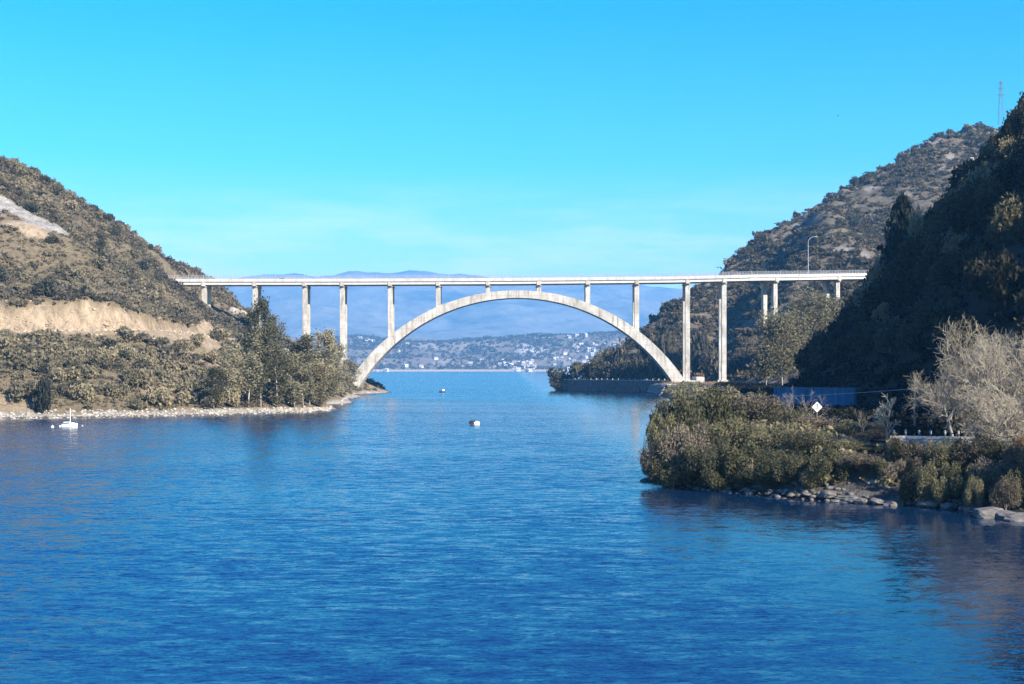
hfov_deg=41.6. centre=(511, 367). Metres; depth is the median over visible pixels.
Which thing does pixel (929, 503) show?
shore boulder
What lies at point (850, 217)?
hill tree
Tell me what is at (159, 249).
hillside shrub
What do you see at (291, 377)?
eucalyptus tree
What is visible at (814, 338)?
hillside tree
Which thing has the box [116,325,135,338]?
scrub bush
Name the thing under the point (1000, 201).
hillside tree
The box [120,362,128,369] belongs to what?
scrub bush
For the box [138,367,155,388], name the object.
scrub bush
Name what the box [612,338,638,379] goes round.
promontory tree
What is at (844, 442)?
bank bush
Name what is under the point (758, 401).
bank bush
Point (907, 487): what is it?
bank bush
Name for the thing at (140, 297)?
hillside scrub
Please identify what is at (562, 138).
sky
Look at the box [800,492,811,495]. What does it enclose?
shore boulder
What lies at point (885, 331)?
hillside tree
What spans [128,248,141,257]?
hillside shrub
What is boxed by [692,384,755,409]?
bank bush
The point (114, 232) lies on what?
hillside shrub
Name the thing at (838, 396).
blue wall
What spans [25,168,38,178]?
skyline shrub
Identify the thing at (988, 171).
sunlit tree
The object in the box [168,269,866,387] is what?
bridge
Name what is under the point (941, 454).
bank bush
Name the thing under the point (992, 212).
hillside tree
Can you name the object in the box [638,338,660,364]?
promontory tree
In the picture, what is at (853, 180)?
ridge tree
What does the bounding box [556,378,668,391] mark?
stone wall
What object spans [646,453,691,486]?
bank bush
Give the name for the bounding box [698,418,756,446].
bank bush
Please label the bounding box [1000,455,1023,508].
bank bush
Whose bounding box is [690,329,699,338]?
hill tree
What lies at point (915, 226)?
sunlit tree
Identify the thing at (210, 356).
scrub bush
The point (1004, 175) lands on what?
hillside tree
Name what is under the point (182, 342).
scrub bush
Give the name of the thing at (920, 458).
bank bush
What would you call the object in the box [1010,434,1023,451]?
dry tuft
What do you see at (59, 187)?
skyline shrub
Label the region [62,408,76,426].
sailboat
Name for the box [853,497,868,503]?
shore boulder
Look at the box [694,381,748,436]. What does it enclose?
bank bush
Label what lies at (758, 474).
bank bush
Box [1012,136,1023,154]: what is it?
hillside tree
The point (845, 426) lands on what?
bank bush
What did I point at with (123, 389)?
scrub bush
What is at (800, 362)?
hillside tree
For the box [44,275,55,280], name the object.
hillside shrub
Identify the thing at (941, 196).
sunlit tree
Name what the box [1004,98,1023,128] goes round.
hillside tree
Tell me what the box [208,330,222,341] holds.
scrub bush
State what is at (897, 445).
bank bush
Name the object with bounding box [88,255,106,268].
hillside shrub
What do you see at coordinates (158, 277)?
hillside shrub
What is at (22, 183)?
hillside shrub
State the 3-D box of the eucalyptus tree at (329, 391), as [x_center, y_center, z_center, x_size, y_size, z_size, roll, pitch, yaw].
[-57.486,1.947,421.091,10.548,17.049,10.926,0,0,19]
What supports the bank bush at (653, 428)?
on the hillside at (856, 485)
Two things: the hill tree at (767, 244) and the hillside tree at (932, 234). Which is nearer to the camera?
the hillside tree at (932, 234)
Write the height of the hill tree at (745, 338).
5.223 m
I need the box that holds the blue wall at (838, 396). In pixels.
[773,387,857,407]
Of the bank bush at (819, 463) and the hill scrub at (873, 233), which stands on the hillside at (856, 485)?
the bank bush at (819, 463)
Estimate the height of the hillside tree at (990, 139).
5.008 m
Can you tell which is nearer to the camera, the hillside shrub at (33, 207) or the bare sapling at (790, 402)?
the bare sapling at (790, 402)
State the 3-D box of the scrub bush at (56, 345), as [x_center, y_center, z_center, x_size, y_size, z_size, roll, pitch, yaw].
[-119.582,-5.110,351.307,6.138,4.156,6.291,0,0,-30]
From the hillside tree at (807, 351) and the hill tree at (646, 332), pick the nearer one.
the hillside tree at (807, 351)
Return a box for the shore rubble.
[638,469,1023,510]
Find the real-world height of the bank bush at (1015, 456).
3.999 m
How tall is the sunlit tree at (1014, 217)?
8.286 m
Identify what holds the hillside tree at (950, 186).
on the hillside at (856, 485)
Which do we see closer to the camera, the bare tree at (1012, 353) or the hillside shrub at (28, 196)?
the bare tree at (1012, 353)
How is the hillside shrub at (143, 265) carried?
on the hillside at (32, 313)
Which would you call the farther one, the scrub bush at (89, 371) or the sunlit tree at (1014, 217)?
the scrub bush at (89, 371)
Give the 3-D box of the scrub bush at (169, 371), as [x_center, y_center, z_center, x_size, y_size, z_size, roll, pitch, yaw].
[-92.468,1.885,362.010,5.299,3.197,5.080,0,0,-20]
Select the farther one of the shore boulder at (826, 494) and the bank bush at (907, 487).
the shore boulder at (826, 494)
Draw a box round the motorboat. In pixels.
[469,420,478,424]
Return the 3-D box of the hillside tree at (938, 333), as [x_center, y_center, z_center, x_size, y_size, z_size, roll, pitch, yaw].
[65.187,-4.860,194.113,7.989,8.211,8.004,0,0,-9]
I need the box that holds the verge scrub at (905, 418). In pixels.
[715,367,1021,436]
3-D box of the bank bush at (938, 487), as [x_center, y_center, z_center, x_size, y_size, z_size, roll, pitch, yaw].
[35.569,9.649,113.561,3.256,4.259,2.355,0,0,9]
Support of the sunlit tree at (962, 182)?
on the hillside at (856, 485)
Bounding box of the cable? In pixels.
[801,389,905,395]
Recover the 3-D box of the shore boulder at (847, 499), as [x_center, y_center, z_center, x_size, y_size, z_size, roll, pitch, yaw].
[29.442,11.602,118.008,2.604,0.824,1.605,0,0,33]
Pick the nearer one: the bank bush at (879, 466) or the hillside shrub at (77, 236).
the bank bush at (879, 466)
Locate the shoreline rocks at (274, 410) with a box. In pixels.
[0,392,366,418]
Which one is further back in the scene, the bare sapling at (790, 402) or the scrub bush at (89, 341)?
the scrub bush at (89, 341)
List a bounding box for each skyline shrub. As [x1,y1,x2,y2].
[14,163,25,173]
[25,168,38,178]
[52,184,63,192]
[66,190,77,196]
[89,204,100,211]
[103,212,113,219]
[229,301,239,307]
[239,314,249,320]
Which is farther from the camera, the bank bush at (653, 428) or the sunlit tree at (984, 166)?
the sunlit tree at (984, 166)
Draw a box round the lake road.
[706,384,885,440]
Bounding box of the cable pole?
[911,391,916,435]
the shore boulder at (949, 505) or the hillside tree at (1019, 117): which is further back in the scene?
the hillside tree at (1019, 117)
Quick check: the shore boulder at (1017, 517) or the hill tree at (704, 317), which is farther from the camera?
the hill tree at (704, 317)
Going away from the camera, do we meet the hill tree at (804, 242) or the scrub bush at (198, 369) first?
the scrub bush at (198, 369)
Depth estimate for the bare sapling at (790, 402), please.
156.37 m
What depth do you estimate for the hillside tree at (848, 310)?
313.79 m
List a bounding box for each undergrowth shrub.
[241,389,251,398]
[285,394,301,402]
[337,382,345,395]
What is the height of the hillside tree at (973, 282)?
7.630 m
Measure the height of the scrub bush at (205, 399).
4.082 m
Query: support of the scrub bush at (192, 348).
on the hillside at (32, 313)
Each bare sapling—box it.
[783,393,794,409]
[793,393,814,412]
[810,395,830,415]
[855,409,867,430]
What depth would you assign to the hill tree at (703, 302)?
804.48 m
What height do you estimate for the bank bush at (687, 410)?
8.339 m
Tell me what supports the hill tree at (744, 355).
on the back right hillside at (867, 191)
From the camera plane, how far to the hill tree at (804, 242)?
816.38 m
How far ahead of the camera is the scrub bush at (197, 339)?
400.31 m
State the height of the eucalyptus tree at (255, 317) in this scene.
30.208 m
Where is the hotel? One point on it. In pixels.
(528, 365)
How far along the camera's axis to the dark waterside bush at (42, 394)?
314.57 m
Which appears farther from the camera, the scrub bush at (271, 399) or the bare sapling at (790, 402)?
the scrub bush at (271, 399)
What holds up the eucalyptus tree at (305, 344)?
on the hillside at (32, 313)
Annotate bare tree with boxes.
[871,392,900,443]
[902,344,991,435]
[922,369,984,436]
[927,315,1023,435]
[951,377,1023,448]
[952,368,1014,434]
[960,327,1023,436]
[980,336,1023,433]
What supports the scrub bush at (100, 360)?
on the hillside at (32, 313)
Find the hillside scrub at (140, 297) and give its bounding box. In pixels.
[0,155,385,410]
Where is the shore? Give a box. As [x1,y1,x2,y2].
[289,332,626,371]
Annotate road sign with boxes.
[812,402,821,411]
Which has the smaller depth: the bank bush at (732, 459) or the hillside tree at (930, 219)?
the bank bush at (732, 459)
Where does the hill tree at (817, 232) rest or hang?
on the back right hillside at (867, 191)
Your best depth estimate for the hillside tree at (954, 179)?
275.47 m
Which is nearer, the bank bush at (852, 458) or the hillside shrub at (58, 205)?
the bank bush at (852, 458)
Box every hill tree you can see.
[642,328,654,337]
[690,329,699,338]
[696,315,707,321]
[699,299,710,308]
[735,335,749,344]
[738,353,749,358]
[744,284,752,288]
[754,268,767,274]
[763,241,771,248]
[777,293,786,301]
[784,247,795,256]
[793,210,801,218]
[799,240,808,245]
[809,266,819,270]
[811,227,825,238]
[814,237,824,242]
[818,247,825,253]
[827,266,840,273]
[833,217,847,227]
[840,281,852,285]
[847,213,857,220]
[848,217,860,225]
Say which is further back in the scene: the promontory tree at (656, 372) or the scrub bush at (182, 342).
the promontory tree at (656, 372)
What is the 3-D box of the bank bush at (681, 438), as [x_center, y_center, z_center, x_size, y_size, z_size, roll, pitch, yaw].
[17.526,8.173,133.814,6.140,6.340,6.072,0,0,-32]
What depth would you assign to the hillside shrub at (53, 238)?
445.28 m
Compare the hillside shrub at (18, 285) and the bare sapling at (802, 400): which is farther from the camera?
the hillside shrub at (18, 285)
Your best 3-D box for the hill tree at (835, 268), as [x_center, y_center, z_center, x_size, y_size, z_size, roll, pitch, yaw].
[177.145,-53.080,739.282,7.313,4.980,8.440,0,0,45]
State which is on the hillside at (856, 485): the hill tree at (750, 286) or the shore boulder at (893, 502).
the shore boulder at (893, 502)
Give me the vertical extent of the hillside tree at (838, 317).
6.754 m
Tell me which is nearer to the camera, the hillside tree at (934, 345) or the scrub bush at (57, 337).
the hillside tree at (934, 345)
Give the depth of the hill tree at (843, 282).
715.69 m
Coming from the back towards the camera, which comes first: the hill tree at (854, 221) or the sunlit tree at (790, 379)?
the hill tree at (854, 221)
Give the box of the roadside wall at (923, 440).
[890,436,1017,447]
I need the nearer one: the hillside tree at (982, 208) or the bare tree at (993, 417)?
the bare tree at (993, 417)
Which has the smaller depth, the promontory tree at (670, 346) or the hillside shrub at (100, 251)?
the hillside shrub at (100, 251)
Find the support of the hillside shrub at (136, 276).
on the hillside at (32, 313)
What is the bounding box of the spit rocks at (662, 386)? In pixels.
[655,384,675,394]
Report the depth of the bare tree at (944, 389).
121.61 m
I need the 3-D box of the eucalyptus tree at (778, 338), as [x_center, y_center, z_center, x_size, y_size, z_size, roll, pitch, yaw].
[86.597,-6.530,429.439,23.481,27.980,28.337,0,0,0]
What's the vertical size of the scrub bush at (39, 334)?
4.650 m
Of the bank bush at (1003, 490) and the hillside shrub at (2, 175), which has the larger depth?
the hillside shrub at (2, 175)
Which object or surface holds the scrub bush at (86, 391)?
on the hillside at (32, 313)
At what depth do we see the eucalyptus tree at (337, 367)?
428.31 m
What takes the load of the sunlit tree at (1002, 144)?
on the hillside at (856, 485)
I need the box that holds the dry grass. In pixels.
[658,368,754,384]
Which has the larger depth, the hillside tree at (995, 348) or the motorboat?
the motorboat
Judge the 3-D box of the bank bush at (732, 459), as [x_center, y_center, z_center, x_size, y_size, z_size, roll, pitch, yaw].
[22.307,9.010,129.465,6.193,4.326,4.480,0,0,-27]
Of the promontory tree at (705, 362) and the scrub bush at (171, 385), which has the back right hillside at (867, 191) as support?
the promontory tree at (705, 362)
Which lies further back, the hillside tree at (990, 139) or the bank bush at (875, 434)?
the hillside tree at (990, 139)
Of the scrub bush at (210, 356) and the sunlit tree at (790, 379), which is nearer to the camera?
the sunlit tree at (790, 379)
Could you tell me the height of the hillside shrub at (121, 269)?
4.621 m
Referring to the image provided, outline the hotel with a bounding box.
[523,364,536,368]
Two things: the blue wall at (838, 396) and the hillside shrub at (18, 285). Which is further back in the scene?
the hillside shrub at (18, 285)
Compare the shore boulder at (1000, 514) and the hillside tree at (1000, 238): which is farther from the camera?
the hillside tree at (1000, 238)
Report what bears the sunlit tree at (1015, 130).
on the hillside at (856, 485)
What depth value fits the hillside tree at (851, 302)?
309.10 m
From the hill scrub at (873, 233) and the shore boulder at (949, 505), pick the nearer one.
the shore boulder at (949, 505)
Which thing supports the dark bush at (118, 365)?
on the hillside at (32, 313)
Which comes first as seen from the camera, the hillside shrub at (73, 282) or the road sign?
the road sign
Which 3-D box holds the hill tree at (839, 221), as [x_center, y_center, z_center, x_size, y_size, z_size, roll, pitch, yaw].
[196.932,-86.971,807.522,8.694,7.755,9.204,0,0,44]
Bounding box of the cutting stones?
[2,299,237,346]
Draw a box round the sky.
[0,0,1023,288]
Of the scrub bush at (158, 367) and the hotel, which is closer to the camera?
the scrub bush at (158, 367)
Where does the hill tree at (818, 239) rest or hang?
on the back right hillside at (867, 191)
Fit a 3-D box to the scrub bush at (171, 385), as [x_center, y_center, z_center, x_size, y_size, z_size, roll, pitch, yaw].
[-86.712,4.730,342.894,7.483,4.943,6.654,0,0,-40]
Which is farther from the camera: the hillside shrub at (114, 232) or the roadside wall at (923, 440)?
the hillside shrub at (114, 232)
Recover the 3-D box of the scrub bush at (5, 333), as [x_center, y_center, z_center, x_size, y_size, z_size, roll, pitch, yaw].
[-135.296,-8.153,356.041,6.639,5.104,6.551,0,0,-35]
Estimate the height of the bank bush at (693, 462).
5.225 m
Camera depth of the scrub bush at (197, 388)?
342.20 m
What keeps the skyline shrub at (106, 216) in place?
on the hillside at (32, 313)
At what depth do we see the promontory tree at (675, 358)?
644.19 m
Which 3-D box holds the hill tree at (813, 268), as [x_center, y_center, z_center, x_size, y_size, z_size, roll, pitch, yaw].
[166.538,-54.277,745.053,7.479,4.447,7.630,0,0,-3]
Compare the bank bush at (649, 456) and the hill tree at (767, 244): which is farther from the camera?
the hill tree at (767, 244)
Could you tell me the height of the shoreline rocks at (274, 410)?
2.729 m
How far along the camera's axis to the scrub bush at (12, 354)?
339.24 m
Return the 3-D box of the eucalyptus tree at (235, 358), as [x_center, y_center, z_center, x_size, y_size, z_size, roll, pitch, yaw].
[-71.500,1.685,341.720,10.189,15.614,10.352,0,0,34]
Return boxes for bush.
[0,329,11,335]
[0,335,21,349]
[0,347,26,361]
[2,329,17,338]
[8,379,37,402]
[11,371,30,378]
[14,342,31,353]
[14,357,37,370]
[16,334,26,343]
[22,355,37,360]
[30,328,52,341]
[32,376,53,411]
[36,362,51,374]
[41,340,66,350]
[43,331,67,344]
[51,384,74,395]
[53,366,81,382]
[65,356,82,367]
[67,379,88,389]
[67,382,95,400]
[71,347,90,357]
[73,341,86,348]
[76,354,86,363]
[79,363,99,378]
[83,338,94,345]
[88,347,99,354]
[88,352,111,367]
[92,386,101,394]
[97,346,118,361]
[99,337,116,348]
[100,380,130,395]
[104,359,114,367]
[112,363,125,371]
[114,348,130,360]
[115,342,134,354]
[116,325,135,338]
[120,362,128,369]
[120,365,143,386]
[129,399,142,409]
[130,351,148,362]
[133,359,151,369]
[136,393,150,402]
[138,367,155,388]
[145,385,174,406]
[147,355,157,364]
[148,346,156,354]
[149,364,166,374]
[154,369,173,379]
[155,336,170,344]
[158,377,183,392]
[162,358,180,372]
[164,369,177,374]
[168,373,181,380]
[171,338,193,350]
[174,389,199,405]
[177,377,199,393]
[179,369,196,377]
[180,371,196,380]
[183,373,203,382]
[187,344,195,350]
[190,332,206,344]
[190,381,212,395]
[192,365,212,374]
[198,351,218,361]
[201,394,218,406]
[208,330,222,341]
[208,348,228,363]
[212,324,229,340]
[214,390,240,406]
[223,342,245,354]
[230,333,242,338]
[235,336,250,347]
[263,383,270,390]
[268,393,281,405]
[546,367,576,390]
[637,435,679,484]
[644,408,688,449]
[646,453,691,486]
[648,390,709,447]
[655,420,715,473]
[668,381,714,414]
[676,433,730,483]
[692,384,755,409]
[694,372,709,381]
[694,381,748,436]
[697,462,743,487]
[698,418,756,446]
[718,439,771,481]
[729,389,787,423]
[731,419,795,451]
[733,464,780,488]
[751,402,815,427]
[752,444,810,481]
[770,426,835,450]
[788,413,847,432]
[795,465,821,488]
[805,448,849,481]
[828,436,870,449]
[834,419,888,434]
[835,450,886,470]
[846,429,899,440]
[860,444,887,450]
[871,456,892,474]
[877,459,915,480]
[884,433,920,465]
[898,440,939,472]
[898,464,927,502]
[913,459,951,502]
[924,435,971,470]
[942,461,976,496]
[950,434,997,468]
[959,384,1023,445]
[962,474,984,507]
[966,455,1009,491]
[972,432,1017,469]
[989,474,1021,509]
[999,436,1022,470]
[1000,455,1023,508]
[1017,441,1023,471]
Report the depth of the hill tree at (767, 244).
856.08 m
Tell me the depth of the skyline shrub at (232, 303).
637.75 m
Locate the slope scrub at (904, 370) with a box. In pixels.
[781,125,1023,411]
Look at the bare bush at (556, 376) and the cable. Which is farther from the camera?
the bare bush at (556, 376)
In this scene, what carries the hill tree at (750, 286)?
on the back right hillside at (867, 191)
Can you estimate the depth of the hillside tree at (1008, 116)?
270.13 m
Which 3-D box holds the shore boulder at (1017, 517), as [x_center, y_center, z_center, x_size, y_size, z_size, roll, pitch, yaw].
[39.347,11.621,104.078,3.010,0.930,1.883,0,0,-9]
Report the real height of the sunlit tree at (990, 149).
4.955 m
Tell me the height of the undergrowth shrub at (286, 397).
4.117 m
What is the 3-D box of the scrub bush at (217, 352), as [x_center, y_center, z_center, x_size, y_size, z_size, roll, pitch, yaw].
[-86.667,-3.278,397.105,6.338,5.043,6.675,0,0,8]
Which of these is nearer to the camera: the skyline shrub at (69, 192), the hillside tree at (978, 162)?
the hillside tree at (978, 162)
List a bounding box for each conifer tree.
[876,191,919,267]
[992,120,1016,153]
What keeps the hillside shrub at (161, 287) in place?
on the hillside at (32, 313)
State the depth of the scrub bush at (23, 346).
345.18 m
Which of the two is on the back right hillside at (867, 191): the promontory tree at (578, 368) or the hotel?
the promontory tree at (578, 368)
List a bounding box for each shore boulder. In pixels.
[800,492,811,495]
[816,490,835,497]
[834,495,858,502]
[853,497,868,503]
[868,498,887,504]
[883,499,904,505]
[915,498,940,507]
[939,502,956,508]
[963,505,981,512]
[971,506,1003,518]
[995,510,1016,519]
[1004,512,1023,521]
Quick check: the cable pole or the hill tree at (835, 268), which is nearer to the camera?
the cable pole
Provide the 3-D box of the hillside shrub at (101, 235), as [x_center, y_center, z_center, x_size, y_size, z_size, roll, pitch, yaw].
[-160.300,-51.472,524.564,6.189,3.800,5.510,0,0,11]
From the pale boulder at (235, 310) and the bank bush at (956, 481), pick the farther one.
the pale boulder at (235, 310)
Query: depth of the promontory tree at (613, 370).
667.57 m
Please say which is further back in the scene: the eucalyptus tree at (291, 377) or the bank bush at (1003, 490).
the eucalyptus tree at (291, 377)
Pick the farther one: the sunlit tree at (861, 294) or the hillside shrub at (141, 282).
the hillside shrub at (141, 282)
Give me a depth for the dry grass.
578.33 m
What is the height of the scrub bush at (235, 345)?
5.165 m
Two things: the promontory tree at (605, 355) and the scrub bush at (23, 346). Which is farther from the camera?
the promontory tree at (605, 355)
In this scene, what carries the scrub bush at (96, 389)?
on the hillside at (32, 313)
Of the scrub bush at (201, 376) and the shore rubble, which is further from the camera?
the scrub bush at (201, 376)
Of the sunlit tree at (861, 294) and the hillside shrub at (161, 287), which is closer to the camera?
the sunlit tree at (861, 294)
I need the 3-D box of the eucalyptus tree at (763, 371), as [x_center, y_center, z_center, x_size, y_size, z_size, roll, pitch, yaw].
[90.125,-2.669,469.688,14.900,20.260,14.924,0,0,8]
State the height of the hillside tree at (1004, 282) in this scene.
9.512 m
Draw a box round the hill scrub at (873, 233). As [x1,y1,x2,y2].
[588,121,1000,380]
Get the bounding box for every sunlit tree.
[787,375,794,384]
[852,277,878,306]
[865,255,881,284]
[871,300,892,321]
[873,249,891,276]
[907,202,927,242]
[935,193,948,212]
[939,227,969,254]
[957,168,978,193]
[965,160,992,183]
[979,140,996,158]
[980,160,1002,181]
[988,190,1023,235]
[994,135,1021,156]
[1003,149,1023,170]
[1005,121,1019,136]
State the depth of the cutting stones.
383.56 m
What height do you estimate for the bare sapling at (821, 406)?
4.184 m
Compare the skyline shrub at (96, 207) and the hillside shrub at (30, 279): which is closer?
the hillside shrub at (30, 279)
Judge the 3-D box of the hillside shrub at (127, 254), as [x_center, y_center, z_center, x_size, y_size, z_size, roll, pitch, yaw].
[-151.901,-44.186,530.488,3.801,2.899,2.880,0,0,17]
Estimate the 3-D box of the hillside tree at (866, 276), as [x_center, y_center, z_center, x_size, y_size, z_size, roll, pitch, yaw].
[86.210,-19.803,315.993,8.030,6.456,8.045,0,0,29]
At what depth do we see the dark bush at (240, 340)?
432.62 m
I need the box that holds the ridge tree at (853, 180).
[848,176,858,184]
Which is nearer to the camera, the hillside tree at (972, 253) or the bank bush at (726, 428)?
the bank bush at (726, 428)
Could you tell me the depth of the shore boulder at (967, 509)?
109.55 m
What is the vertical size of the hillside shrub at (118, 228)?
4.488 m
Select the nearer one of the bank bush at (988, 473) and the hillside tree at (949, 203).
the bank bush at (988, 473)
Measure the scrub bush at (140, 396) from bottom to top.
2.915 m
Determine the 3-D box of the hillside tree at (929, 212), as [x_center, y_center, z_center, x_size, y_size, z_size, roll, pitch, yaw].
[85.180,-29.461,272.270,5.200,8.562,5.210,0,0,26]
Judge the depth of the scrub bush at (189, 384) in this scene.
342.83 m
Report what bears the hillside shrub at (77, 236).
on the hillside at (32, 313)
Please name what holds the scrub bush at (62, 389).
on the hillside at (32, 313)
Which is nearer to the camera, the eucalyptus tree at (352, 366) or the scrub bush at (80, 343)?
the scrub bush at (80, 343)
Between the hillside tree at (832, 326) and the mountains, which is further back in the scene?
the mountains
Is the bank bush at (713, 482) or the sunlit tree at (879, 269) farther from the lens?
the sunlit tree at (879, 269)
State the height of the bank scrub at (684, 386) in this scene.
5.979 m
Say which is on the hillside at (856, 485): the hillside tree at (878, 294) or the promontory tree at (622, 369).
the hillside tree at (878, 294)
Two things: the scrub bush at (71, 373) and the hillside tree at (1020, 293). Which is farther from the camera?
the scrub bush at (71, 373)
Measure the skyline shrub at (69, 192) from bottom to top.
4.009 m
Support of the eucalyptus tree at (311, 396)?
on the hillside at (32, 313)
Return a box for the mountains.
[225,270,690,339]
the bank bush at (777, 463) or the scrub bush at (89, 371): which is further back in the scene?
the scrub bush at (89, 371)
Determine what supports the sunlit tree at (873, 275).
on the hillside at (856, 485)
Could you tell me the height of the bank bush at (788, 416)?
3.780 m
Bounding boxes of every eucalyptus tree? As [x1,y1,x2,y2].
[196,364,230,408]
[213,344,250,394]
[239,327,274,406]
[240,290,284,407]
[260,313,290,367]
[264,337,296,407]
[277,351,310,407]
[278,364,299,392]
[286,330,320,406]
[291,364,316,406]
[306,328,345,403]
[312,363,338,406]
[316,348,344,399]
[326,355,343,396]
[332,342,353,390]
[341,359,361,387]
[747,304,817,384]
[749,334,783,384]
[780,275,843,349]
[820,295,848,325]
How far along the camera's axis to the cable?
163.88 m
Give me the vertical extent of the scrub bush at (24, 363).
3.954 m
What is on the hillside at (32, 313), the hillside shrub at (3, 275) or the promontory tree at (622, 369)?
the hillside shrub at (3, 275)
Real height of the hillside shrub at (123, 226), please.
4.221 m
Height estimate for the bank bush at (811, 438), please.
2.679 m
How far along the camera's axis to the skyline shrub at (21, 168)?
513.71 m
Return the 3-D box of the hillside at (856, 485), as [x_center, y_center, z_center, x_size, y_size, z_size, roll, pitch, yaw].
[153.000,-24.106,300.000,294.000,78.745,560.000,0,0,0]
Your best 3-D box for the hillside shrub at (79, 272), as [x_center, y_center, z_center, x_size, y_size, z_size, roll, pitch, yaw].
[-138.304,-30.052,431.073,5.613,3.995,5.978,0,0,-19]
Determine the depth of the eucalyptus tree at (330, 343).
366.44 m
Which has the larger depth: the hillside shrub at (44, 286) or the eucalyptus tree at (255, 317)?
the hillside shrub at (44, 286)
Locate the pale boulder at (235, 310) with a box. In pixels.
[229,307,239,313]
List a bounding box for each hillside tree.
[793,347,813,371]
[800,332,822,362]
[807,329,823,360]
[816,322,842,350]
[827,312,838,333]
[835,306,845,326]
[837,298,861,321]
[849,286,868,306]
[856,315,884,346]
[858,291,879,312]
[862,273,871,284]
[862,273,893,303]
[870,314,905,351]
[908,290,960,333]
[921,201,936,232]
[921,213,963,249]
[923,207,942,231]
[925,325,951,352]
[932,306,983,354]
[935,191,969,222]
[945,173,959,193]
[947,159,971,189]
[949,244,992,274]
[959,152,991,178]
[962,251,1000,291]
[972,191,998,220]
[976,336,1013,364]
[977,247,1023,305]
[984,157,1020,188]
[987,132,999,146]
[987,147,1020,169]
[987,207,1020,248]
[989,197,1020,218]
[993,192,1023,206]
[1001,316,1023,355]
[1002,104,1018,127]
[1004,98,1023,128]
[1011,289,1023,312]
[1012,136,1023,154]
[1016,91,1023,107]
[1016,120,1023,143]
[1018,133,1023,150]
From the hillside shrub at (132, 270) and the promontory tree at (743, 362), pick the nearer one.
the hillside shrub at (132, 270)
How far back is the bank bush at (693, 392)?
156.20 m
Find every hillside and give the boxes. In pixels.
[0,173,391,418]
[555,124,1000,393]
[647,136,1023,511]
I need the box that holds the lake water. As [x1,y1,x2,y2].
[0,372,1023,683]
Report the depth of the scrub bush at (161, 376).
350.43 m
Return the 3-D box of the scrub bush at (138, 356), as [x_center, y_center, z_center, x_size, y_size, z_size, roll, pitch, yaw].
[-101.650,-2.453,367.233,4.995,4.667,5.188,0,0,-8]
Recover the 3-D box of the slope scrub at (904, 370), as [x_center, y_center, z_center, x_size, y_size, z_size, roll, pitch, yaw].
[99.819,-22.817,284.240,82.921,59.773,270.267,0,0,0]
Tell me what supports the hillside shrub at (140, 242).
on the hillside at (32, 313)
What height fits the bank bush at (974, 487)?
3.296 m
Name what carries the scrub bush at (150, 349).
on the hillside at (32, 313)
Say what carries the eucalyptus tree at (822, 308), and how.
on the hillside at (856, 485)
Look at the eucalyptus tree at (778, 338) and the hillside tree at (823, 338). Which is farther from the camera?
the eucalyptus tree at (778, 338)
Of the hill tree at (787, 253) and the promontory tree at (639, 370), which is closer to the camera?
the promontory tree at (639, 370)
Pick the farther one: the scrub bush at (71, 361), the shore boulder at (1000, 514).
the scrub bush at (71, 361)
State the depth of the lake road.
141.18 m
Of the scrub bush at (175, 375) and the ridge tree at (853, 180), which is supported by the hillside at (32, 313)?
the scrub bush at (175, 375)
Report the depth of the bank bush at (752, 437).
132.26 m
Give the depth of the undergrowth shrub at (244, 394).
349.77 m
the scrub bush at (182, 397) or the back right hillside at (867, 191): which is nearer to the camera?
the scrub bush at (182, 397)
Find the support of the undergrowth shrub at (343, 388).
on the hillside at (32, 313)
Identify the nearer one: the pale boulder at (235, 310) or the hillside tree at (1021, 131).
the hillside tree at (1021, 131)
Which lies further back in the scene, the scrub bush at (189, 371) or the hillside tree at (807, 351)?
the scrub bush at (189, 371)
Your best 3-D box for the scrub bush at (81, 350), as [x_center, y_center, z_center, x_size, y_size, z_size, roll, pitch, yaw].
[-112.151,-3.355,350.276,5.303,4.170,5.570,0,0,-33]
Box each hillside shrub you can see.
[0,171,4,179]
[0,268,9,281]
[5,158,19,166]
[13,179,28,189]
[15,282,26,290]
[18,272,34,282]
[19,192,32,200]
[22,202,40,213]
[23,175,33,182]
[28,261,38,268]
[32,278,57,296]
[33,194,50,205]
[38,175,51,184]
[43,235,59,242]
[43,248,53,256]
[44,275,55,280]
[54,201,62,210]
[64,200,78,210]
[69,278,80,286]
[70,230,81,239]
[71,267,87,279]
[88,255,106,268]
[92,245,105,255]
[93,230,106,239]
[94,238,106,247]
[98,222,107,229]
[109,228,118,234]
[111,263,126,275]
[114,225,121,232]
[118,223,128,230]
[118,256,127,262]
[122,252,130,257]
[126,267,135,273]
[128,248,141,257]
[131,273,139,279]
[134,238,143,245]
[134,278,145,288]
[136,260,148,269]
[145,282,156,291]
[152,274,162,281]
[154,283,164,292]
[155,245,161,251]
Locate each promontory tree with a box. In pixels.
[568,361,589,378]
[582,357,609,379]
[594,345,615,379]
[603,352,625,380]
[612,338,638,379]
[617,360,633,379]
[626,354,654,379]
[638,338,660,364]
[646,357,667,379]
[654,328,675,379]
[662,349,681,378]
[690,331,710,376]
[695,340,717,373]
[726,356,755,367]
[733,328,760,332]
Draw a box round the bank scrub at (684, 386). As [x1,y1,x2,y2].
[661,381,998,498]
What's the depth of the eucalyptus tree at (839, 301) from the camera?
477.76 m
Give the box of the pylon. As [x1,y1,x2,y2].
[998,81,1003,123]
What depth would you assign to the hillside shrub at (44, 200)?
495.35 m
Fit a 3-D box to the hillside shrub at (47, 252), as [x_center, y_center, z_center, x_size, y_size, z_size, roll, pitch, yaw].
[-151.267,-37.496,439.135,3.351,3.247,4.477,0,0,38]
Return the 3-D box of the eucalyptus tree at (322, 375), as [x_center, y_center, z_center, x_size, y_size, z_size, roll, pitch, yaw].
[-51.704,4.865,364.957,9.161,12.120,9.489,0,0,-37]
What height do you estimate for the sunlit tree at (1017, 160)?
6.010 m

